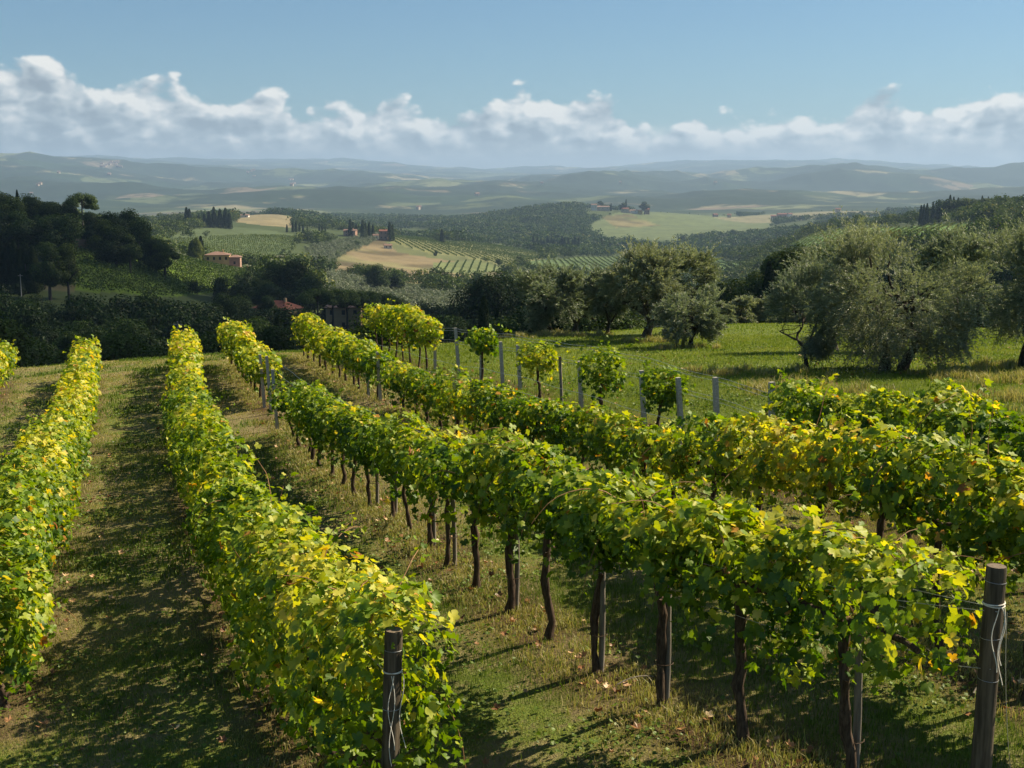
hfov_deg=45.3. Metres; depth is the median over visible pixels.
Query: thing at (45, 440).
grapevine
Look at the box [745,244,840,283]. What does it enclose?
umbrella pine
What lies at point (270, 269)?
oak tree
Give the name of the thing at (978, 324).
oak tree
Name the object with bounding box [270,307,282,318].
broadleaf tree
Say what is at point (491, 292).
oak tree
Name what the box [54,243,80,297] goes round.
broadleaf tree
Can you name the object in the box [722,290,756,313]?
broadleaf tree
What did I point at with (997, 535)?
grapevine
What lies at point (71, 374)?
grapevine
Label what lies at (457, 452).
trellis wire
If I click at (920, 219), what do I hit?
cypress tree
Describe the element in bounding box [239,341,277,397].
grapevine
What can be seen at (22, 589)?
grapevine
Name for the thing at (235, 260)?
farmhouse
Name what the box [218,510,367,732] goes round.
grapevine
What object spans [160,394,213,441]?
grapevine
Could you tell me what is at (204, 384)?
grapevine
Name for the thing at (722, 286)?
oak tree
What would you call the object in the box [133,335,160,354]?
broadleaf tree
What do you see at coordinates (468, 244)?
hillside vineyard foliage
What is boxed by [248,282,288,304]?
oak tree
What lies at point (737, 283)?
oak tree
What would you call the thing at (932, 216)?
cypress tree
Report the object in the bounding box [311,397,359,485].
grapevine
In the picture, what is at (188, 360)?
grapevine
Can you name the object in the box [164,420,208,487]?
grapevine
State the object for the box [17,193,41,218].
oak tree
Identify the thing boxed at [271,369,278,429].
trellis post
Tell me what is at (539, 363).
grapevine
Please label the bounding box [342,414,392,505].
grapevine
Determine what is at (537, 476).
grapevine
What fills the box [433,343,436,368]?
trellis post
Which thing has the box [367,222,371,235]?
cypress tree
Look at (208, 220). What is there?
cypress tree
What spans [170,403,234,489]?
grapevine
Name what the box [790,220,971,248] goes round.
hillside vineyard foliage
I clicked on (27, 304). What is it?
broadleaf tree
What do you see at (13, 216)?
broadleaf tree
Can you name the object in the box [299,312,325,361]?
grapevine
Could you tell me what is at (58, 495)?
grapevine
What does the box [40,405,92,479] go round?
grapevine
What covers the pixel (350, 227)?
cypress tree
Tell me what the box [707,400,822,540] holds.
grapevine
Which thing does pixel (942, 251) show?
olive tree
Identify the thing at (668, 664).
vine stake
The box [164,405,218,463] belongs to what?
grapevine
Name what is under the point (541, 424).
grapevine
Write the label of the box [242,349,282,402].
grapevine
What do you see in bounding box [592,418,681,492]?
grapevine
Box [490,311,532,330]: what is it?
oak tree
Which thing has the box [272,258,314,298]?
oak tree
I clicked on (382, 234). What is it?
farmhouse
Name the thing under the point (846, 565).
grapevine
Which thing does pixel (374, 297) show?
umbrella pine
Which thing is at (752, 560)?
grapevine
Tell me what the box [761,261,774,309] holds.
cypress tree
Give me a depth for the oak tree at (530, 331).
79.99 m
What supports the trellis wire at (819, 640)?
attached to the round post at (992, 626)
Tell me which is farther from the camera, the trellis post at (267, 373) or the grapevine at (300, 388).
the trellis post at (267, 373)
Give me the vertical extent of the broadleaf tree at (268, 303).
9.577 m
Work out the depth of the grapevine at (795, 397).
15.15 m
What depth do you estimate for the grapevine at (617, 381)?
21.38 m
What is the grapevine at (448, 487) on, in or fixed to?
on the ground at (684, 197)
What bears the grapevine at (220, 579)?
on the ground at (684, 197)
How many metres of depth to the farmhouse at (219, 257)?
613.68 m
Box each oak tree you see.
[0,209,30,247]
[0,293,47,331]
[0,310,41,367]
[9,214,50,251]
[10,197,27,216]
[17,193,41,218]
[23,341,56,366]
[30,201,69,220]
[37,213,85,254]
[52,320,106,349]
[83,218,122,250]
[93,226,135,267]
[95,330,167,360]
[96,211,132,235]
[97,207,151,233]
[105,318,160,345]
[128,217,152,260]
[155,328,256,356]
[205,292,251,320]
[235,318,278,342]
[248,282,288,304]
[253,261,290,291]
[254,325,295,346]
[262,329,299,349]
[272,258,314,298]
[287,272,327,305]
[345,303,409,346]
[360,263,391,287]
[385,270,406,291]
[431,314,467,342]
[445,275,521,323]
[480,271,527,313]
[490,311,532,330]
[495,258,502,264]
[501,277,536,316]
[504,293,571,333]
[560,299,655,331]
[704,283,737,301]
[718,276,783,320]
[723,278,748,290]
[889,300,945,324]
[929,199,958,219]
[936,305,998,327]
[937,200,959,213]
[949,200,966,210]
[951,286,1011,315]
[952,198,971,209]
[966,198,980,205]
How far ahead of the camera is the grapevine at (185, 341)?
36.53 m
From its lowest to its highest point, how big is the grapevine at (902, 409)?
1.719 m
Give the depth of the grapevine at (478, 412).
20.82 m
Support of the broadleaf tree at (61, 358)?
on the ground at (684, 197)
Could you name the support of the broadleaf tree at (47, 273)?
on the ground at (684, 197)
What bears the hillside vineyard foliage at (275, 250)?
on the ground at (684, 197)
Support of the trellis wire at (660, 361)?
attached to the trellis post at (715, 387)
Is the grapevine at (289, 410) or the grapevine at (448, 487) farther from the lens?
the grapevine at (289, 410)
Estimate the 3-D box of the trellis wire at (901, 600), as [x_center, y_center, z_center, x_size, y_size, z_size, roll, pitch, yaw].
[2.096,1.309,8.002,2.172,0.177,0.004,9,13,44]
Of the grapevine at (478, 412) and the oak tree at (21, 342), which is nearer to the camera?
the grapevine at (478, 412)
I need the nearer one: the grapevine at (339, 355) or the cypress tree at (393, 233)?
the grapevine at (339, 355)
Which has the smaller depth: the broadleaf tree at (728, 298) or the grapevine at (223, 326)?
the grapevine at (223, 326)
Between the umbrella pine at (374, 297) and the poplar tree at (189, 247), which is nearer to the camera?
the umbrella pine at (374, 297)
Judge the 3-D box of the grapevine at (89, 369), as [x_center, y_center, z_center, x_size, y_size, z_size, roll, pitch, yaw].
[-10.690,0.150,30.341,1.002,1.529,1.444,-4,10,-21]
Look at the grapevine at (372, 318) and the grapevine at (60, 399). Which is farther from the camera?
the grapevine at (372, 318)
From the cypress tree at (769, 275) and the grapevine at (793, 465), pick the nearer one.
the grapevine at (793, 465)
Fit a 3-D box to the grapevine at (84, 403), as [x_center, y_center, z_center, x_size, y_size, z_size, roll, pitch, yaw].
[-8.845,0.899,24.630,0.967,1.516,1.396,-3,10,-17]
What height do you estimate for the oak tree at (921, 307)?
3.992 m
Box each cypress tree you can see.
[27,245,43,292]
[145,320,153,335]
[184,207,187,219]
[187,209,191,219]
[198,236,204,259]
[202,213,206,226]
[206,211,211,227]
[210,207,216,227]
[216,208,222,227]
[221,208,228,228]
[227,212,232,228]
[348,219,352,235]
[360,220,365,237]
[363,222,367,236]
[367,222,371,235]
[386,221,392,240]
[390,224,395,240]
[439,229,444,241]
[477,296,489,338]
[494,310,500,323]
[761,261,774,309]
[918,205,922,224]
[921,204,925,225]
[924,203,928,223]
[930,202,934,223]
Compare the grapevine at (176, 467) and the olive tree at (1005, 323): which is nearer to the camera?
the grapevine at (176, 467)
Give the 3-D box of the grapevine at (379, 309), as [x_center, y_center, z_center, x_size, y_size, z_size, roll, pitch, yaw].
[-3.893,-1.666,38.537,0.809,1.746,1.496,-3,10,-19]
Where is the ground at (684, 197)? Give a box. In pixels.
[0,151,1023,767]
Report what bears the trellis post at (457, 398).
on the ground at (684, 197)
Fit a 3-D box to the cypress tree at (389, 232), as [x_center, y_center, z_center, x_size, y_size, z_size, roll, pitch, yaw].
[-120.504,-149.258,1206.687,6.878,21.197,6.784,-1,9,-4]
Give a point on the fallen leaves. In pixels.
(635, 725)
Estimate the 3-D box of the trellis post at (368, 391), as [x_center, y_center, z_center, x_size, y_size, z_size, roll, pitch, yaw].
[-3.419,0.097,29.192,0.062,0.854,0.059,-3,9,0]
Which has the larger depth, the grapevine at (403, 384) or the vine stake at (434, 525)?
the grapevine at (403, 384)
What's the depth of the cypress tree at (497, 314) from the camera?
105.27 m
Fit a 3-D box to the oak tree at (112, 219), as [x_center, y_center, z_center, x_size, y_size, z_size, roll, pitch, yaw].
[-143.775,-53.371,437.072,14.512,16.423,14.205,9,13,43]
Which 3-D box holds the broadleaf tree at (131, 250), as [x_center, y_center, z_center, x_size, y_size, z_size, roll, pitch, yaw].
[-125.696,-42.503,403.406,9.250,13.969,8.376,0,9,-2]
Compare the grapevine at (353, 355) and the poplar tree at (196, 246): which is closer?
the grapevine at (353, 355)
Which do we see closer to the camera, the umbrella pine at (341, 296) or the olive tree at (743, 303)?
the olive tree at (743, 303)
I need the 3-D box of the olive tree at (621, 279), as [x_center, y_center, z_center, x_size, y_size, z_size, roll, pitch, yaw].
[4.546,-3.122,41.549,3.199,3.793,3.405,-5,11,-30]
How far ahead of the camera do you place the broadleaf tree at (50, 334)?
185.86 m
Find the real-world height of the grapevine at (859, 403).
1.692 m
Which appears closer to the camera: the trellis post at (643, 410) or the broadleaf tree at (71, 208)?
the trellis post at (643, 410)
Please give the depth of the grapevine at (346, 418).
18.48 m
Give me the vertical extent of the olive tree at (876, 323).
3.810 m
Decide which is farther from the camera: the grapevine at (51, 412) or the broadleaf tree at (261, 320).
the broadleaf tree at (261, 320)
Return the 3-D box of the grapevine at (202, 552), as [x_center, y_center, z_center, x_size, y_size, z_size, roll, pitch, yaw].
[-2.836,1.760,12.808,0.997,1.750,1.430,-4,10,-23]
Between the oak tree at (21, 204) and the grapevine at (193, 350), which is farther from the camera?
the oak tree at (21, 204)
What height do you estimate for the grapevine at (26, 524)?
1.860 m
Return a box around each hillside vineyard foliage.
[53,245,256,295]
[170,233,297,260]
[393,235,545,264]
[437,259,502,272]
[529,255,624,268]
[713,257,744,266]
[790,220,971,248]
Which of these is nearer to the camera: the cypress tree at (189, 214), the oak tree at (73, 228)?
the oak tree at (73, 228)
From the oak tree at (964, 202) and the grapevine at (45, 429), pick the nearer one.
the grapevine at (45, 429)
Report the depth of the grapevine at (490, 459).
11.98 m
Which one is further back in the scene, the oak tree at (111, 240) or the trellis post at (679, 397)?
the oak tree at (111, 240)
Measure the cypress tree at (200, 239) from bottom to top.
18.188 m
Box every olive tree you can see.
[507,254,587,332]
[549,264,596,332]
[577,262,632,333]
[594,235,691,339]
[641,233,725,331]
[646,275,729,346]
[716,300,738,323]
[729,295,759,323]
[750,292,779,322]
[761,243,856,368]
[776,290,813,323]
[782,214,890,350]
[801,205,1003,374]
[908,208,1005,347]
[965,210,1023,366]
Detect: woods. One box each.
[0,240,1023,355]
[10,193,1023,309]
[78,222,469,308]
[139,200,935,255]
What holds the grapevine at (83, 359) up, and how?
on the ground at (684, 197)
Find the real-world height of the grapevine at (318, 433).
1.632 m
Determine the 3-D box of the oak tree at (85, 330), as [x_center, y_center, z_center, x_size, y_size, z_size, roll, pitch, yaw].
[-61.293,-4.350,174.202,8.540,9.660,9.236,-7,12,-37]
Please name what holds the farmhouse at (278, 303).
on the ground at (684, 197)
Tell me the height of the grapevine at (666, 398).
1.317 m
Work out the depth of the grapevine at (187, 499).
15.37 m
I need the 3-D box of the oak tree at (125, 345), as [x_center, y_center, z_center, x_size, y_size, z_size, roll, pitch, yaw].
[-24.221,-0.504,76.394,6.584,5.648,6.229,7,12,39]
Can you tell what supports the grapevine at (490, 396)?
on the ground at (684, 197)
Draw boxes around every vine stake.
[371,473,378,505]
[388,471,397,515]
[432,506,436,544]
[445,493,457,565]
[506,527,520,609]
[589,562,606,672]
[654,585,673,704]
[840,633,864,767]
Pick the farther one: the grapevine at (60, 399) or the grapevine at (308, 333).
the grapevine at (308, 333)
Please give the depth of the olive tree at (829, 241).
33.61 m
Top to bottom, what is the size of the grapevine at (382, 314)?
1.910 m
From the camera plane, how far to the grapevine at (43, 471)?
14.77 m
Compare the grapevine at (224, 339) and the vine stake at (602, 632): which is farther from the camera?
the grapevine at (224, 339)
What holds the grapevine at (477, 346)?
on the ground at (684, 197)
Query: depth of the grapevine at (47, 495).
14.13 m
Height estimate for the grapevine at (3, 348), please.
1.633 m
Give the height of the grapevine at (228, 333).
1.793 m
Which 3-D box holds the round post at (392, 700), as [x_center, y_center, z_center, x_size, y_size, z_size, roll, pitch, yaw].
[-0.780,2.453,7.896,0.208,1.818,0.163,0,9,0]
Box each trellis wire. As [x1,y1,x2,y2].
[261,347,928,614]
[264,360,925,655]
[303,316,1019,526]
[381,356,998,551]
[434,326,1021,459]
[434,337,802,423]
[437,329,905,433]
[440,341,807,429]
[698,562,997,611]
[713,606,990,669]
[728,541,982,604]
[1005,617,1010,767]
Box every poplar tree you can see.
[187,239,197,255]
[190,237,204,258]
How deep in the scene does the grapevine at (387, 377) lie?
26.39 m
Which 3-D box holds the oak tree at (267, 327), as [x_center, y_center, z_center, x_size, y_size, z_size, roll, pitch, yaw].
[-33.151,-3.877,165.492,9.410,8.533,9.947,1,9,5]
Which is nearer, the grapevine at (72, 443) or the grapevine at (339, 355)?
the grapevine at (72, 443)
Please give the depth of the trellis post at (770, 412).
16.33 m
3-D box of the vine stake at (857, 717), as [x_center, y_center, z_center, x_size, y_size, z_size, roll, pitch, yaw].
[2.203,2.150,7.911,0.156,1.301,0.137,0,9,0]
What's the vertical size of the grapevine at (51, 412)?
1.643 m
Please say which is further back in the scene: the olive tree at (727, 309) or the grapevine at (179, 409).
the olive tree at (727, 309)
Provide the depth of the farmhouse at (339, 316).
369.50 m
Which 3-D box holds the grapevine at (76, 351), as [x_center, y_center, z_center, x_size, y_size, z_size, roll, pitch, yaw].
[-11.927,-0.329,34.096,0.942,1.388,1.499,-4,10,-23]
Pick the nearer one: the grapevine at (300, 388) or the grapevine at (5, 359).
the grapevine at (300, 388)
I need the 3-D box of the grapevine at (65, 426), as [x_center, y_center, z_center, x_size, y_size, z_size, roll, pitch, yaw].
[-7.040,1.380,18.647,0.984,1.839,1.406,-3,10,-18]
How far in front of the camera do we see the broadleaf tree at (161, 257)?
421.04 m
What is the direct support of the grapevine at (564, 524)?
on the ground at (684, 197)
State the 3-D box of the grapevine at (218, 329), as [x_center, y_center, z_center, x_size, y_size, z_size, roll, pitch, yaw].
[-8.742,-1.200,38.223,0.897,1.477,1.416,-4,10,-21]
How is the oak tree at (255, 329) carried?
on the ground at (684, 197)
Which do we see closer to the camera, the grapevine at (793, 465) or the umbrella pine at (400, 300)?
the grapevine at (793, 465)
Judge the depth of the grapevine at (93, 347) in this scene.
35.28 m
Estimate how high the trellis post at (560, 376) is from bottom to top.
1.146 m
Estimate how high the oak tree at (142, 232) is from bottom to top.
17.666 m
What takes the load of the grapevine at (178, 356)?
on the ground at (684, 197)
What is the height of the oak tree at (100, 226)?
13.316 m
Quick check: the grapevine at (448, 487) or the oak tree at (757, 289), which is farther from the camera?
the oak tree at (757, 289)
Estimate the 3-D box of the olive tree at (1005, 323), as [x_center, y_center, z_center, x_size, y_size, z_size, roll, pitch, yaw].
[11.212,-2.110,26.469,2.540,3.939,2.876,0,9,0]
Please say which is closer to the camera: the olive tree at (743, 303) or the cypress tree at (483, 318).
the olive tree at (743, 303)
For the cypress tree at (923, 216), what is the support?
on the ground at (684, 197)
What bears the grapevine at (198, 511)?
on the ground at (684, 197)
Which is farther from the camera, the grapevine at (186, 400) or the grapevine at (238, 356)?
the grapevine at (238, 356)
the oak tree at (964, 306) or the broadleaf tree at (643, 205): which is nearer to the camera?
the oak tree at (964, 306)
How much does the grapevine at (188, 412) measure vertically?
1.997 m
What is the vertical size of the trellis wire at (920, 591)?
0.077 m
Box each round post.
[381,626,405,767]
[970,563,1006,767]
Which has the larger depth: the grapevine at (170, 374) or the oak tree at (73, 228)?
the oak tree at (73, 228)
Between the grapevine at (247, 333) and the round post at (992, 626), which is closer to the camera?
the round post at (992, 626)
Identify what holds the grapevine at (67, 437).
on the ground at (684, 197)
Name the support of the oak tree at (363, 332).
on the ground at (684, 197)
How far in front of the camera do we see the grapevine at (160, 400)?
26.59 m
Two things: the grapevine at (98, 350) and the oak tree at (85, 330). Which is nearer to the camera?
the grapevine at (98, 350)
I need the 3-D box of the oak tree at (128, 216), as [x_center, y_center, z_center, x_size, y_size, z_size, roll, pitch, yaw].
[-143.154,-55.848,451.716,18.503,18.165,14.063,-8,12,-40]
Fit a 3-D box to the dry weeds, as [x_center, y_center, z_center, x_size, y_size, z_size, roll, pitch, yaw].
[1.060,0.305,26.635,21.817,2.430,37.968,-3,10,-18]
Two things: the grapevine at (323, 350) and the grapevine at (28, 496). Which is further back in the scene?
the grapevine at (323, 350)
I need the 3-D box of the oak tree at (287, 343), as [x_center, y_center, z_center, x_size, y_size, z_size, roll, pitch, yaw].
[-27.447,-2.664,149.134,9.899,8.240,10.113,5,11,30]
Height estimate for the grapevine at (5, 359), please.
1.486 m
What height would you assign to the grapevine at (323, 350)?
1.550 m
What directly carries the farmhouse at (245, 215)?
on the ground at (684, 197)
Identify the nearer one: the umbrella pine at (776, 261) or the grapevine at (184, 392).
the grapevine at (184, 392)
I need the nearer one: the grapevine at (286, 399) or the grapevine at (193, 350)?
the grapevine at (286, 399)
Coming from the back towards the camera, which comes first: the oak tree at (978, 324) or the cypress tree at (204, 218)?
the cypress tree at (204, 218)
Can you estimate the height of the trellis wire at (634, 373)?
1.241 m
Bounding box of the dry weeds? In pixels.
[0,327,1023,767]
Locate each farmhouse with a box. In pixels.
[205,249,230,264]
[228,255,241,266]
[239,213,249,217]
[252,298,303,313]
[324,304,361,330]
[343,228,357,236]
[379,228,387,239]
[383,243,392,248]
[591,204,596,210]
[597,206,609,210]
[621,207,628,212]
[629,210,637,213]
[644,208,649,214]
[777,213,786,217]
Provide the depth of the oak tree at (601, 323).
71.10 m
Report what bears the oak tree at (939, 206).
on the ground at (684, 197)
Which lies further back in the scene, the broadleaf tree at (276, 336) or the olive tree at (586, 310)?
the broadleaf tree at (276, 336)
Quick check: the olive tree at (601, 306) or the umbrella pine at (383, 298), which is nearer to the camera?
the olive tree at (601, 306)
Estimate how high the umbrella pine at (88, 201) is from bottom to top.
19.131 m
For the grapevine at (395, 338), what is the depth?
36.34 m
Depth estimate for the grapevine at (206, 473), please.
14.77 m
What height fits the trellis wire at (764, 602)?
1.390 m
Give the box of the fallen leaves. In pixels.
[1,347,1023,766]
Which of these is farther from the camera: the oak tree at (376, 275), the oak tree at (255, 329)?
the oak tree at (376, 275)
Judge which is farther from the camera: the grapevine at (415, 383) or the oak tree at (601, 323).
the oak tree at (601, 323)
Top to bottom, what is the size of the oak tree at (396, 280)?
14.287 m
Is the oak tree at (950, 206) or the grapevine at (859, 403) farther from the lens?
the oak tree at (950, 206)
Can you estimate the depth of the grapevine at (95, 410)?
27.66 m
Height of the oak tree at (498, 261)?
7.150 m
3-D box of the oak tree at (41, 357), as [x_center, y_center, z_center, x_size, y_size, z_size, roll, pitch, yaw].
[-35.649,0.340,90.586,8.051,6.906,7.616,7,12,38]
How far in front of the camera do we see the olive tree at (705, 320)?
37.30 m
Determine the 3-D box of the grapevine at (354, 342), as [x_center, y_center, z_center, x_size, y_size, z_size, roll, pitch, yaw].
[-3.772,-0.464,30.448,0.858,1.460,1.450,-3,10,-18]
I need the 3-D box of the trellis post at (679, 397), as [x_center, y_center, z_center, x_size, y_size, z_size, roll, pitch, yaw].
[2.597,0.502,18.924,0.093,1.224,0.088,-5,9,1]
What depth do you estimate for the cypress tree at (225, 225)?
1168.00 m
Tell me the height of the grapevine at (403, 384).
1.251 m
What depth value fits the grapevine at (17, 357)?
37.16 m
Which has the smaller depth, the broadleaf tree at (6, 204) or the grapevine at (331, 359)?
the grapevine at (331, 359)
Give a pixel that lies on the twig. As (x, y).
(633, 677)
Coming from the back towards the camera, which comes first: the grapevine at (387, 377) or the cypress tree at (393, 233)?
the cypress tree at (393, 233)
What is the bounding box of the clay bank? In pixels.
[72,239,87,248]
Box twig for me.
[617,675,652,684]
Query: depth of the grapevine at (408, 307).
35.48 m
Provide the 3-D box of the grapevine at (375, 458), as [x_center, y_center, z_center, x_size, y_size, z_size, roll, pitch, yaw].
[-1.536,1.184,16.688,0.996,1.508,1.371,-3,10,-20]
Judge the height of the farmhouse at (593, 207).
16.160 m
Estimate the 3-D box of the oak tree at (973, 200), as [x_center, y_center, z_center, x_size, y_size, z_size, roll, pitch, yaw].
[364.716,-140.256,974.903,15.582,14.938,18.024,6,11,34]
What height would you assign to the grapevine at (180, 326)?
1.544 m
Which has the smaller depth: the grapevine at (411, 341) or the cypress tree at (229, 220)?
the grapevine at (411, 341)
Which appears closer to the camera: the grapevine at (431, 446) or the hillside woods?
the grapevine at (431, 446)
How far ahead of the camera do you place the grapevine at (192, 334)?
35.53 m
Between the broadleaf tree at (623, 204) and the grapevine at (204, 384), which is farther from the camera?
the broadleaf tree at (623, 204)
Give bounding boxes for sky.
[0,0,1023,168]
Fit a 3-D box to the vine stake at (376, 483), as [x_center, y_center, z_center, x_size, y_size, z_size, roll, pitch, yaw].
[-1.979,1.270,17.641,0.156,1.301,0.137,0,9,0]
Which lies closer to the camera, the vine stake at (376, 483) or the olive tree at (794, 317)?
the vine stake at (376, 483)
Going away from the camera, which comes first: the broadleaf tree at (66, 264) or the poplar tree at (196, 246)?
the broadleaf tree at (66, 264)
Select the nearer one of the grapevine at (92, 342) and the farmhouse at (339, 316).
the grapevine at (92, 342)
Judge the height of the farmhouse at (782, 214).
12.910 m
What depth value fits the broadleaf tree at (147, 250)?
425.36 m
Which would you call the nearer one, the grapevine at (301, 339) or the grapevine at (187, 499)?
the grapevine at (187, 499)
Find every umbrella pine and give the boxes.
[62,192,99,225]
[294,288,338,322]
[316,286,360,330]
[326,289,370,331]
[348,289,382,325]
[354,291,398,307]
[368,293,408,307]
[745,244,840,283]
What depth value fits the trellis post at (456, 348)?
30.64 m
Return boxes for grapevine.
[0,340,15,386]
[0,349,8,374]
[0,356,7,400]
[0,432,86,555]
[0,444,63,585]
[0,447,66,596]
[0,450,73,568]
[0,473,54,629]
[0,493,86,674]
[0,534,57,709]
[1,339,20,380]
[1,344,16,387]
[1,423,80,521]
[13,429,86,508]
[15,414,81,515]
[25,407,88,474]
[33,411,78,470]
[38,395,92,463]
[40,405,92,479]
[48,389,95,445]
[51,371,98,419]
[51,375,97,444]
[53,384,93,445]
[57,357,97,407]
[57,362,101,403]
[57,377,98,434]
[62,345,100,384]
[65,347,100,387]
[67,343,102,374]
[67,352,100,382]
[67,355,97,385]
[67,360,97,402]
[71,334,102,370]
[159,380,203,418]
[160,380,222,442]
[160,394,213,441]
[162,378,212,448]
[164,362,207,401]
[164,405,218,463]
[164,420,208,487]
[165,329,201,364]
[166,354,205,392]
[166,365,204,415]
[166,418,239,511]
[167,335,204,371]
[167,339,203,370]
[167,376,206,410]
[168,332,202,356]
[168,400,214,466]
[168,432,256,547]
[169,324,197,351]
[169,343,204,373]
[169,347,203,386]
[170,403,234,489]
[179,404,228,511]
[182,432,255,556]
[183,403,236,534]
[189,477,277,621]
[192,442,304,641]
[194,475,268,580]
[216,320,245,364]
[216,468,371,714]
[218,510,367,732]
[220,321,242,365]
[221,316,253,373]
[221,322,244,370]
[222,333,249,378]
[228,327,257,380]
[232,339,258,385]
[234,348,273,388]
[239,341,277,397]
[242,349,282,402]
[259,533,428,765]
[266,379,319,437]
[267,392,310,446]
[272,387,312,452]
[284,535,469,767]
[287,379,333,460]
[290,313,305,355]
[294,314,317,357]
[296,389,329,468]
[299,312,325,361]
[304,323,333,366]
[307,388,347,475]
[310,327,337,370]
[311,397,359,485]
[315,330,344,373]
[318,324,351,378]
[324,332,359,381]
[327,405,380,495]
[335,340,366,385]
[341,333,378,388]
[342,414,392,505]
[346,345,385,394]
[354,349,398,399]
[354,414,418,517]
[359,303,381,344]
[366,307,392,349]
[374,303,399,351]
[376,406,442,529]
[379,298,406,356]
[379,360,418,408]
[383,304,418,361]
[390,364,444,413]
[391,303,425,362]
[392,438,472,545]
[398,425,494,567]
[400,309,435,366]
[406,375,449,422]
[407,315,443,368]
[408,438,507,589]
[415,367,465,431]
[425,364,483,433]
[436,385,498,436]
[455,324,511,380]
[458,423,563,612]
[460,377,515,441]
[460,425,637,640]
[478,382,538,447]
[489,397,553,446]
[509,338,576,397]
[516,388,583,471]
[516,433,677,674]
[517,460,764,707]
[547,398,611,469]
[569,401,648,477]
[576,335,643,409]
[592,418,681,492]
[605,484,865,744]
[628,419,722,501]
[637,360,699,425]
[668,410,768,506]
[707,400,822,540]
[741,373,893,566]
[753,505,985,767]
[762,369,862,497]
[780,390,975,614]
[811,391,907,518]
[854,378,1023,649]
[859,385,969,538]
[910,377,1023,511]
[939,453,1023,700]
[974,410,1023,511]
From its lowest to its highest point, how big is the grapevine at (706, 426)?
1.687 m
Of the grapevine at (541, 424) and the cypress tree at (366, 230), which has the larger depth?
the cypress tree at (366, 230)
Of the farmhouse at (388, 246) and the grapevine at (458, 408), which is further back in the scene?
the farmhouse at (388, 246)
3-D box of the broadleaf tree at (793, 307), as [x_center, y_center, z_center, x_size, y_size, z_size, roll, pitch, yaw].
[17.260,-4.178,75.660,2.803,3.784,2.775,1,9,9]
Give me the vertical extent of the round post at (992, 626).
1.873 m
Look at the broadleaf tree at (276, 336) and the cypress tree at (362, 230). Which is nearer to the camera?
the broadleaf tree at (276, 336)
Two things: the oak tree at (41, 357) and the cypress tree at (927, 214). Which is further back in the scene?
the cypress tree at (927, 214)
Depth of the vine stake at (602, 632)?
10.38 m
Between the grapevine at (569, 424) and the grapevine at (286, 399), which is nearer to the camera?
the grapevine at (569, 424)
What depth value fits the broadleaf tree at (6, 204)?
413.10 m
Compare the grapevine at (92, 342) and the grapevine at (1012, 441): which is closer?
the grapevine at (1012, 441)
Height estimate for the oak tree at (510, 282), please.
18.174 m
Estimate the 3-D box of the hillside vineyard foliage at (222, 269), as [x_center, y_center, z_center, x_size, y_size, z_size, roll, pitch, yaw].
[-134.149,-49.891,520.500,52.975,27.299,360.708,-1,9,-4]
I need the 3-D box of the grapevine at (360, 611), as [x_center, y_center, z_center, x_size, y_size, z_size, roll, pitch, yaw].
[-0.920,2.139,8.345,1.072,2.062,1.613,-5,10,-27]
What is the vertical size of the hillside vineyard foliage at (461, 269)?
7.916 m
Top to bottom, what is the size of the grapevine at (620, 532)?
2.130 m
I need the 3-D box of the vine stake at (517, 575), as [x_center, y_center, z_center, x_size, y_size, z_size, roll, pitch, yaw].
[0.021,1.778,12.210,0.156,1.301,0.137,1,9,0]
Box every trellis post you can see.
[258,354,265,407]
[265,356,271,410]
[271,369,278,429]
[366,377,369,397]
[376,352,381,400]
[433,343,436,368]
[452,380,457,430]
[454,328,460,375]
[499,341,504,384]
[516,345,521,389]
[558,356,562,400]
[577,361,583,408]
[639,370,646,425]
[675,377,683,442]
[712,377,719,439]
[768,381,774,453]
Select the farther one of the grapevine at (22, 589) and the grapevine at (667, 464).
the grapevine at (667, 464)
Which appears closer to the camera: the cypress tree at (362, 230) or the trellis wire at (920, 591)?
the trellis wire at (920, 591)
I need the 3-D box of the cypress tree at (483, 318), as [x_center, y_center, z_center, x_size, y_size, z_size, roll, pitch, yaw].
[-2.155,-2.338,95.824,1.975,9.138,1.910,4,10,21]
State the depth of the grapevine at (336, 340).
32.13 m
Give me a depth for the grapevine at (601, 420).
16.09 m
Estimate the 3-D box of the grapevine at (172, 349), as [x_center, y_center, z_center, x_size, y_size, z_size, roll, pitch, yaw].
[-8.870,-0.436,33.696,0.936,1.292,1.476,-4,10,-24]
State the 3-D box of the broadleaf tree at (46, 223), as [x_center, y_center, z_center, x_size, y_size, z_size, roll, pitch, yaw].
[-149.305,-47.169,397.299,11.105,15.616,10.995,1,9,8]
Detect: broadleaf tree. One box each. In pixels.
[0,191,24,214]
[2,211,28,246]
[13,299,48,331]
[24,323,66,344]
[25,201,46,219]
[29,241,62,300]
[35,214,70,247]
[45,203,81,221]
[45,332,109,364]
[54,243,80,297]
[57,331,82,353]
[80,212,98,239]
[116,234,142,272]
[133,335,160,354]
[137,237,170,270]
[144,243,179,277]
[243,316,269,329]
[255,325,295,351]
[256,295,277,314]
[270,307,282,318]
[443,316,468,330]
[488,318,524,336]
[619,202,625,208]
[639,202,649,213]
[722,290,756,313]
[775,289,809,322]
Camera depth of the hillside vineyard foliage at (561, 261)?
1281.54 m

